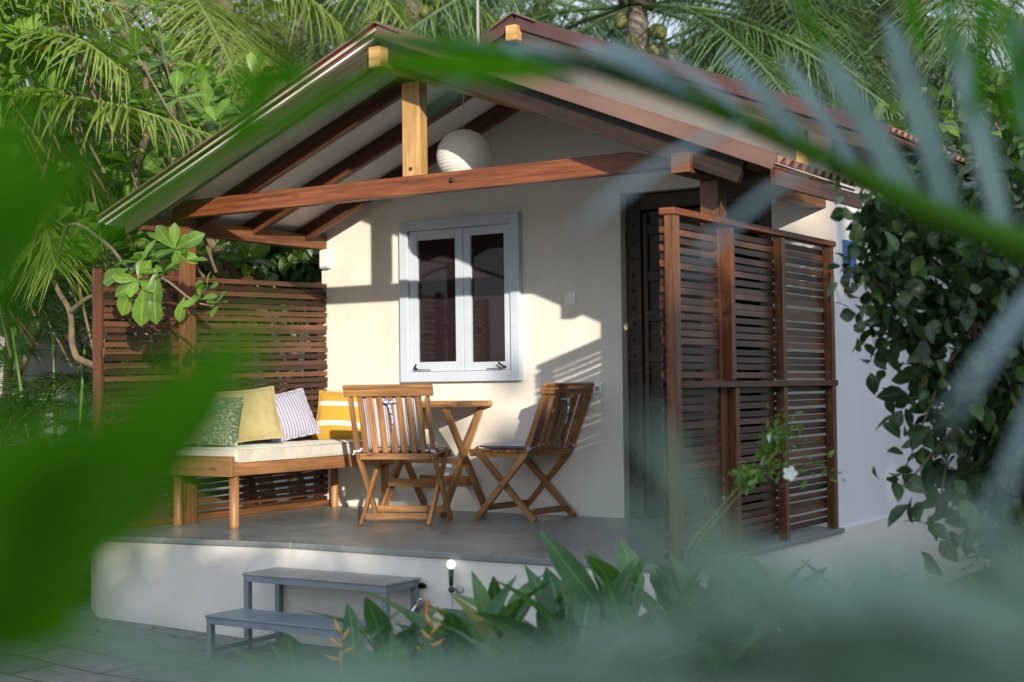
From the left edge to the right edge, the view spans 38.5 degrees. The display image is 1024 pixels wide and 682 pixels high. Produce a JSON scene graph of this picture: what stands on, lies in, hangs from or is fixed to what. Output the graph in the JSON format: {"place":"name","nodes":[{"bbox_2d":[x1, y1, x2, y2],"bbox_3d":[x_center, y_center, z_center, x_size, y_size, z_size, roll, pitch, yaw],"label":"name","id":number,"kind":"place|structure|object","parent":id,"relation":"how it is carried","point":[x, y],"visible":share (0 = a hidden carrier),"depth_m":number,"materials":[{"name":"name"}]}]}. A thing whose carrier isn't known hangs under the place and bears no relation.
{"place":"outdoors","nodes":[
{"label":"outdoors","id":0,"kind":"place"},
{"bbox_2d":[0,336,119,420],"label":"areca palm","id":1,"kind":"object","parent":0,"point":[47,382],"visible":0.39,"depth_m":10.65,"materials":[{"name":"green plant"}]},
{"bbox_2d":[8,237,204,407],"bbox_3d":[-3.240,0.424,11.615,2.262,2.673,1.718,-2,-2,33],"label":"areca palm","id":2,"kind":"object","parent":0,"point":[50,340],"visible":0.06,"depth_m":11.70,"materials":[{"name":"green plant"}]},
{"bbox_2d":[0,601,375,681],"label":"path","id":3,"kind":"structure","parent":0,"point":[82,663],"depth_m":7.52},
{"bbox_2d":[226,618,378,656],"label":"heliconia","id":4,"kind":"object","parent":3,"relation":"on","point":[287,642],"visible":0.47,"depth_m":5.46,"materials":[{"name":"green plant"}]},
{"bbox_2d":[205,567,419,653],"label":"porch steps","id":5,"kind":"structure","parent":3,"relation":"on","point":[248,619],"depth_m":7.69,"materials":[{"name":"wood"}]},
{"bbox_2d":[350,602,438,654],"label":"heliconia","id":6,"kind":"object","parent":3,"relation":"on","point":[393,646],"visible":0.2,"depth_m":5.57,"materials":[{"name":"green plant"}]},
{"bbox_2d":[305,603,517,652],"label":"heliconia","id":7,"kind":"object","parent":3,"relation":"on","point":[355,637],"visible":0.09,"depth_m":5.82,"materials":[{"name":"green plant"}]},
{"bbox_2d":[364,580,552,651],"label":"heliconia","id":8,"kind":"object","parent":3,"relation":"on","point":[375,616],"visible":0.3,"depth_m":5.61,"materials":[{"name":"green plant"}]},
{"bbox_2d":[357,589,564,649],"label":"heliconia","id":9,"kind":"object","parent":3,"relation":"on","point":[456,618],"visible":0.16,"depth_m":5.62,"materials":[{"name":"green plant"}]},
{"bbox_2d":[388,631,579,653],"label":"heliconia","id":10,"kind":"object","parent":3,"relation":"on","point":[426,646],"visible":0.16,"depth_m":5.36,"materials":[{"name":"green plant"}]},
{"bbox_2d":[395,601,603,650],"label":"heliconia","id":11,"kind":"object","parent":3,"relation":"on","point":[557,627],"visible":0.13,"depth_m":5.43,"materials":[{"name":"green plant"}]},
{"bbox_2d":[451,565,562,645],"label":"heliconia","id":12,"kind":"object","parent":3,"relation":"on","point":[492,600],"visible":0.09,"depth_m":5.86,"materials":[{"name":"green plant"}]},
{"bbox_2d":[410,560,634,647],"bbox_3d":[0.141,1.222,5.521,1.025,0.757,0.936,0,-2,-30],"label":"heliconia","id":13,"kind":"object","parent":3,"relation":"on","point":[484,627],"visible":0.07,"depth_m":5.45,"materials":[{"name":"green plant"}]},
{"bbox_2d":[443,567,637,678],"bbox_3d":[0.160,1.228,5.469,0.725,0.742,1.261,-1,-2,13],"label":"heliconia","id":14,"kind":"object","parent":3,"relation":"on","point":[615,600],"visible":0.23,"depth_m":5.35,"materials":[{"name":"green plant"}]},
{"bbox_2d":[540,531,634,613],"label":"heliconia","id":15,"kind":"object","parent":3,"relation":"on","point":[573,573],"visible":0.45,"depth_m":5.59,"materials":[{"name":"green plant"}]},
{"bbox_2d":[473,568,742,643],"bbox_3d":[0.449,1.233,5.641,1.087,0.735,1.061,-2,-2,33],"label":"heliconia","id":16,"kind":"object","parent":3,"relation":"on","point":[529,632],"visible":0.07,"depth_m":5.46,"materials":[{"name":"green plant"}]},
{"bbox_2d":[510,588,739,671],"bbox_3d":[0.440,1.252,5.458,1.060,0.685,0.749,-1,-2,-5],"label":"heliconia","id":17,"kind":"object","parent":3,"relation":"on","point":[581,609],"visible":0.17,"depth_m":5.51,"materials":[{"name":"green plant"}]},
{"bbox_2d":[560,579,747,677],"bbox_3d":[0.459,1.225,5.650,0.952,0.751,0.856,-2,-2,33],"label":"heliconia","id":18,"kind":"object","parent":3,"relation":"on","point":[680,603],"visible":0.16,"depth_m":5.40,"materials":[{"name":"green plant"}]},
{"bbox_2d":[583,539,741,655],"bbox_3d":[0.577,1.214,5.864,0.879,0.783,0.906,-1,-2,4],"label":"heliconia","id":19,"kind":"object","parent":3,"relation":"on","point":[625,556],"visible":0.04,"depth_m":5.85,"materials":[{"name":"green plant"}]},
{"bbox_2d":[607,598,764,664],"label":"heliconia","id":20,"kind":"object","parent":3,"relation":"on","point":[758,646],"visible":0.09,"depth_m":5.42,"materials":[{"name":"green plant"}]},
{"bbox_2d":[603,558,810,677],"bbox_3d":[0.724,1.190,5.476,1.299,0.803,0.845,-2,-2,33],"label":"heliconia","id":21,"kind":"object","parent":3,"relation":"on","point":[716,657],"visible":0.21,"depth_m":5.20,"materials":[{"name":"green plant"}]},
{"bbox_2d":[640,541,803,658],"bbox_3d":[0.808,1.170,5.709,1.095,0.854,0.955,0,-2,-14],"label":"heliconia","id":22,"kind":"object","parent":3,"relation":"on","point":[664,589],"visible":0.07,"depth_m":5.75,"materials":[{"name":"green plant"}]},
{"bbox_2d":[706,610,814,658],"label":"heliconia","id":23,"kind":"object","parent":3,"relation":"on","point":[778,648],"visible":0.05,"depth_m":5.45,"materials":[{"name":"green plant"}]},
{"bbox_2d":[685,403,845,559],"bbox_3d":[0.991,0.922,5.876,0.693,1.351,0.329,-1,-2,13],"label":"jasmine bush","id":24,"kind":"object","parent":3,"relation":"on","point":[744,474],"visible":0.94,"depth_m":5.89,"materials":[{"name":"green plant"}]},
{"bbox_2d":[13,0,1023,281],"label":"sky","id":25,"kind":"structure","parent":0,"point":[669,30],"materials":[{"name":"white"}]},
{"bbox_2d":[84,559,1019,601],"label":"ground","id":26,"kind":"structure","parent":0,"point":[995,566],"depth_m":11.29,"materials":[{"name":"soil"}]},
{"bbox_2d":[0,239,171,422],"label":"areca palm","id":27,"kind":"object","parent":26,"relation":"on","point":[84,353],"visible":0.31,"depth_m":10.38,"materials":[{"name":"green plant"}]},
{"bbox_2d":[0,6,186,419],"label":"leafy tree","id":28,"kind":"object","parent":26,"relation":"on","point":[11,373],"visible":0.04,"depth_m":12.79,"materials":[{"name":"green plant"}]},
{"bbox_2d":[0,0,213,313],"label":"coconut palm","id":29,"kind":"object","parent":26,"relation":"on","point":[97,51],"visible":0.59,"depth_m":9.64,"materials":[{"name":"green plant"}]},
{"bbox_2d":[0,0,312,504],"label":"almond tree","id":30,"kind":"object","parent":26,"relation":"on","point":[146,306],"visible":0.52,"depth_m":10.21,"materials":[{"name":"green plant"}]},
{"bbox_2d":[0,297,312,511],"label":"boundary wall","id":31,"kind":"structure","parent":26,"relation":"on","point":[36,367],"depth_m":14.52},
{"bbox_2d":[45,0,317,85],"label":"coconut palm","id":32,"kind":"object","parent":26,"relation":"on","point":[176,40],"visible":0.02,"depth_m":21.28,"materials":[{"name":"green plant"}]},
{"bbox_2d":[61,50,307,499],"bbox_3d":[-2.815,-0.402,13.080,2.134,4.440,2.481,-2,-2,33],"label":"leafy tree","id":33,"kind":"object","parent":26,"relation":"on","point":[207,72],"visible":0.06,"depth_m":12.80,"materials":[{"name":"green plant"}]},
{"bbox_2d":[17,0,358,123],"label":"coconut palm","id":34,"kind":"object","parent":26,"relation":"on","point":[239,38],"visible":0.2,"depth_m":15.74,"materials":[{"name":"leaf"},{"name":"bark"}]},
{"bbox_2d":[88,193,321,436],"bbox_3d":[-2.172,0.123,12.453,2.338,3.351,2.187,-1,-2,11],"label":"leafy tree","id":35,"kind":"object","parent":26,"relation":"on","point":[297,264],"visible":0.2,"depth_m":12.06,"materials":[{"name":"green plant"}]},
{"bbox_2d":[95,76,317,503],"bbox_3d":[-3.368,-0.534,15.241,4.806,4.854,3.468,-1,-2,14],"label":"leafy tree","id":36,"kind":"object","parent":26,"relation":"on","point":[268,482],"depth_m":15.61,"materials":[{"name":"green plant"}]},
{"bbox_2d":[85,603,334,652],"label":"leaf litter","id":37,"kind":"object","parent":26,"relation":"on","point":[216,643],"visible":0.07,"depth_m":8.16,"materials":[{"name":"brown plant"}]},
{"bbox_2d":[80,0,437,94],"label":"coconut palm","id":38,"kind":"object","parent":26,"relation":"on","point":[278,23],"visible":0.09,"depth_m":20.20,"materials":[{"name":"green plant"}]},
{"bbox_2d":[0,47,573,670],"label":"broad leaf plant","id":39,"kind":"object","parent":26,"relation":"on","point":[94,499],"visible":1,"depth_m":0.48,"materials":[{"name":"green plant"}]},
{"bbox_2d":[155,0,505,93],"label":"coconut palm","id":40,"kind":"object","parent":26,"relation":"on","point":[472,12],"visible":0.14,"depth_m":17.54,"materials":[{"name":"green plant"}]},
{"bbox_2d":[249,0,480,63],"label":"coconut palm","id":41,"kind":"object","parent":26,"relation":"on","point":[285,23],"visible":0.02,"depth_m":26.64,"materials":[{"name":"green plant"}]},
{"bbox_2d":[167,0,608,104],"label":"coconut palm","id":42,"kind":"object","parent":26,"relation":"on","point":[361,4],"visible":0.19,"depth_m":18.77,"materials":[{"name":"green plant"}]},
{"bbox_2d":[91,12,990,650],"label":"cottage","id":43,"kind":"structure","parent":26,"relation":"on","point":[451,286],"depth_m":9.46,"materials":[{"name":"paint"}]},
{"bbox_2d":[92,268,329,519],"bbox_3d":[-1.971,0.369,9.931,0.090,1.640,2.166,-2,-2,33],"label":"slatted screen","id":44,"kind":"object","parent":43,"relation":"on","point":[317,364],"visible":0.46,"depth_m":10.12,"materials":[{"name":"brown wood"}]},
{"bbox_2d":[173,454,394,528],"bbox_3d":[-1.548,0.958,9.845,0.662,0.448,1.643,-2,-2,33],"label":"wooden bench","id":45,"kind":"object","parent":43,"relation":"on","point":[227,466],"visible":0.53,"depth_m":9.31,"materials":[{"name":"brown wood"}]},
{"bbox_2d":[217,439,372,462],"bbox_3d":[-1.496,0.727,9.815,0.551,0.097,1.586,-2,-2,33],"label":"bench mattress","id":46,"kind":"object","parent":45,"relation":"on","point":[252,452],"visible":0.55,"depth_m":9.50,"materials":[{"name":"fabric"}]},
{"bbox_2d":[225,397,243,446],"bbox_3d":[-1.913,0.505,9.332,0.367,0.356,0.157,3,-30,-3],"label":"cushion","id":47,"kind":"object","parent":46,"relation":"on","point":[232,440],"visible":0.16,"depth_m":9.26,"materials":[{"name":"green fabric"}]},
{"bbox_2d":[238,386,283,442],"bbox_3d":[-1.723,0.487,9.627,0.392,0.380,0.154,-6,-24,-22],"label":"cushion","id":48,"kind":"object","parent":46,"relation":"on","point":[259,420],"visible":0.59,"depth_m":9.59,"materials":[{"name":"yellow fabric"}]},
{"bbox_2d":[270,388,320,442],"bbox_3d":[-1.543,0.514,10.070,0.377,0.366,0.148,-12,-24,-33],"label":"cushion","id":49,"kind":"object","parent":46,"relation":"on","point":[296,418],"visible":0.69,"depth_m":10.04,"materials":[{"name":"white fabric"}]},
{"bbox_2d":[312,390,361,439],"bbox_3d":[-1.213,0.530,10.416,0.377,0.366,0.136,2,-19,10],"label":"cushion","id":50,"kind":"object","parent":46,"relation":"on","point":[333,420],"visible":0.64,"depth_m":10.36,"materials":[{"name":"yellow fabric"}]},
{"bbox_2d":[319,249,331,268],"bbox_3d":[-1.378,-0.606,10.829,0.085,0.140,0.048,-2,-2,33],"label":"junction box","id":51,"kind":"object","parent":43,"relation":"attached to","point":[325,257],"visible":1,"depth_m":10.81,"materials":[{"name":"white plastic"}]},
{"bbox_2d":[342,384,452,526],"bbox_3d":[-0.695,0.721,9.273,0.570,0.892,0.657,-1,-2,12],"label":"folding chair","id":52,"kind":"object","parent":43,"relation":"on","point":[389,391],"visible":0.96,"depth_m":9.09,"materials":[{"name":"brown wood"}]},
{"bbox_2d":[352,396,445,455],"bbox_3d":[-0.699,0.520,9.272,0.545,0.391,0.612,-1,-2,12],"label":"chair pad","id":53,"kind":"object","parent":52,"relation":"attached to","point":[388,402],"visible":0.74,"depth_m":9.08,"materials":[{"name":"white fabric"}]},
{"bbox_2d":[410,582,429,614],"bbox_3d":[-0.479,1.482,7.630,0.091,0.436,0.103,-2,-2,33],"label":"garden tap","id":54,"kind":"object","parent":43,"relation":"attached to","point":[422,585],"visible":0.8,"depth_m":7.63,"materials":[{"name":"silver metal"}]},
{"bbox_2d":[379,400,491,516],"bbox_3d":[-0.542,0.794,10.003,0.700,0.769,0.525,-2,-2,33],"label":"folding table","id":55,"kind":"object","parent":43,"relation":"on","point":[430,481],"visible":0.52,"depth_m":9.90,"materials":[{"name":"brown wood"}]},
{"bbox_2d":[446,560,463,608],"bbox_3d":[-0.290,1.410,7.541,0.090,0.569,0.047,0,-2,-7],"label":"garden lamp","id":56,"kind":"object","parent":43,"relation":"attached to","point":[451,565],"visible":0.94,"depth_m":7.54,"materials":[{"name":"black metal"}]},
{"bbox_2d":[399,212,523,381],"bbox_3d":[-0.359,-0.289,10.172,1.008,1.140,0.135,-2,-2,33],"label":"window","id":57,"kind":"structure","parent":43,"relation":"in","point":[461,278],"depth_m":10.15,"materials":[{"name":"paint"}]},
{"bbox_2d":[436,91,491,171],"bbox_3d":[-0.293,-1.245,8.922,0.341,0.561,0.341,-2,-2,33],"label":"paper lantern","id":58,"kind":"object","parent":43,"relation":"hanging from","point":[462,149],"visible":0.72,"depth_m":8.79,"materials":[{"name":"white paper"}]},
{"bbox_2d":[476,0,479,38],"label":"antenna pole","id":59,"kind":"object","parent":43,"relation":"on","point":[477,22],"depth_m":8.57,"materials":[{"name":"white metal"}]},
{"bbox_2d":[469,382,593,521],"bbox_3d":[0.126,0.720,9.560,0.657,0.892,0.570,-2,-2,37],"label":"folding chair","id":60,"kind":"object","parent":43,"relation":"on","point":[560,389],"visible":0.89,"depth_m":9.45,"materials":[{"name":"brown wood"}]},
{"bbox_2d":[478,394,576,452],"bbox_3d":[0.130,0.519,9.562,0.612,0.391,0.545,-2,-2,37],"label":"chair pad","id":61,"kind":"object","parent":60,"relation":"on","point":[509,445],"visible":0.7,"depth_m":9.45,"materials":[{"name":"white fabric"}]},
{"bbox_2d":[564,292,575,304],"bbox_3d":[0.385,-0.284,9.703,0.084,0.083,0.015,-2,-2,33],"label":"light switch","id":62,"kind":"object","parent":43,"relation":"attached to","point":[570,297],"visible":1,"depth_m":9.70,"materials":[{"name":"white plastic"}]},
{"bbox_2d":[593,383,602,393],"bbox_3d":[0.560,0.311,9.576,0.070,0.072,0.014,-2,-2,33],"label":"power socket","id":63,"kind":"object","parent":43,"relation":"attached to","point":[597,388],"visible":1,"depth_m":9.57,"materials":[{"name":"white plastic"}]},
{"bbox_2d":[626,188,776,522],"bbox_3d":[1.361,0.091,9.527,1.030,2.090,0.738,-2,-2,33],"label":"door","id":64,"kind":"structure","parent":43,"relation":"in","point":[645,344],"depth_m":9.47,"materials":[{"name":"brown wood"}]},
{"bbox_2d":[659,207,837,554],"bbox_3d":[1.317,0.235,7.805,0.080,1.695,2.170,-2,-2,33],"label":"slatted screen","id":65,"kind":"object","parent":43,"relation":"on","point":[673,307],"visible":0.9,"depth_m":7.75,"materials":[{"name":"brown wood"}]},
{"bbox_2d":[843,239,855,292],"bbox_3d":[2.064,-0.452,8.935,0.018,0.320,0.210,-2,-2,33],"label":"wall sign","id":66,"kind":"object","parent":43,"relation":"attached to","point":[845,244],"visible":0.23,"depth_m":8.88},
{"bbox_2d":[317,0,784,69],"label":"coconut palm","id":67,"kind":"object","parent":26,"relation":"on","point":[590,2],"visible":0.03,"depth_m":21.87,"materials":[{"name":"green plant"}]},
{"bbox_2d":[87,0,1023,681],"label":"areca palm","id":68,"kind":"object","parent":26,"relation":"on","point":[881,614],"visible":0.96,"depth_m":0.59,"materials":[{"name":"green plant"}]},
{"bbox_2d":[399,0,908,130],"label":"coconut palm","id":69,"kind":"object","parent":26,"relation":"on","point":[633,21],"visible":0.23,"depth_m":15.41,"materials":[{"name":"green plant"}]},
{"bbox_2d":[581,0,936,105],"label":"coconut palm","id":70,"kind":"object","parent":26,"relation":"on","point":[748,33],"visible":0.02,"depth_m":24.92,"materials":[{"name":"green plant"}]},
{"bbox_2d":[572,0,1023,118],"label":"coconut palm","id":71,"kind":"object","parent":26,"relation":"on","point":[843,27],"visible":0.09,"depth_m":16.85,"materials":[{"name":"green plant"}]},
{"bbox_2d":[672,0,1023,130],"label":"coconut palm","id":72,"kind":"object","parent":26,"relation":"on","point":[894,10],"visible":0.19,"depth_m":17.13,"materials":[{"name":"green plant"}]},
{"bbox_2d":[722,0,988,106],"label":"coconut palm","id":73,"kind":"object","parent":26,"relation":"on","point":[882,46],"depth_m":24.14,"materials":[{"name":"green plant"}]},
{"bbox_2d":[756,0,1023,110],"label":"coconut palm","id":74,"kind":"object","parent":26,"relation":"on","point":[853,5],"visible":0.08,"depth_m":19.49,"materials":[{"name":"green plant"}]},
{"bbox_2d":[827,95,1023,575],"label":"garden shrub","id":75,"kind":"object","parent":26,"relation":"on","point":[974,293],"visible":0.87,"depth_m":6.16,"materials":[{"name":"green plant"}]},
{"bbox_2d":[877,60,992,123],"bbox_3d":[5.770,-0.816,18.382,4.666,5.462,4.813,-2,-2,33],"label":"leafy tree","id":76,"kind":"object","parent":26,"relation":"on","point":[936,102],"depth_m":18.51,"materials":[{"name":"green plant"}]},
{"bbox_2d":[874,76,1023,341],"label":"leafy tree","id":77,"kind":"object","parent":26,"relation":"on","point":[952,135],"visible":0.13,"depth_m":9.76,"materials":[{"name":"green plant"}]},
{"bbox_2d":[935,64,1011,361],"bbox_3d":[5.796,-0.445,13.981,4.813,5.175,3.944,-2,-2,33],"label":"leafy tree","id":78,"kind":"object","parent":26,"relation":"on","point":[991,74],"depth_m":14.76,"materials":[{"name":"green plant"}]},
{"bbox_2d":[965,322,1023,566],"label":"bush","id":79,"kind":"object","parent":26,"relation":"on","point":[982,516],"visible":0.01,"depth_m":10.93,"materials":[{"name":"green plant"}]}
]}

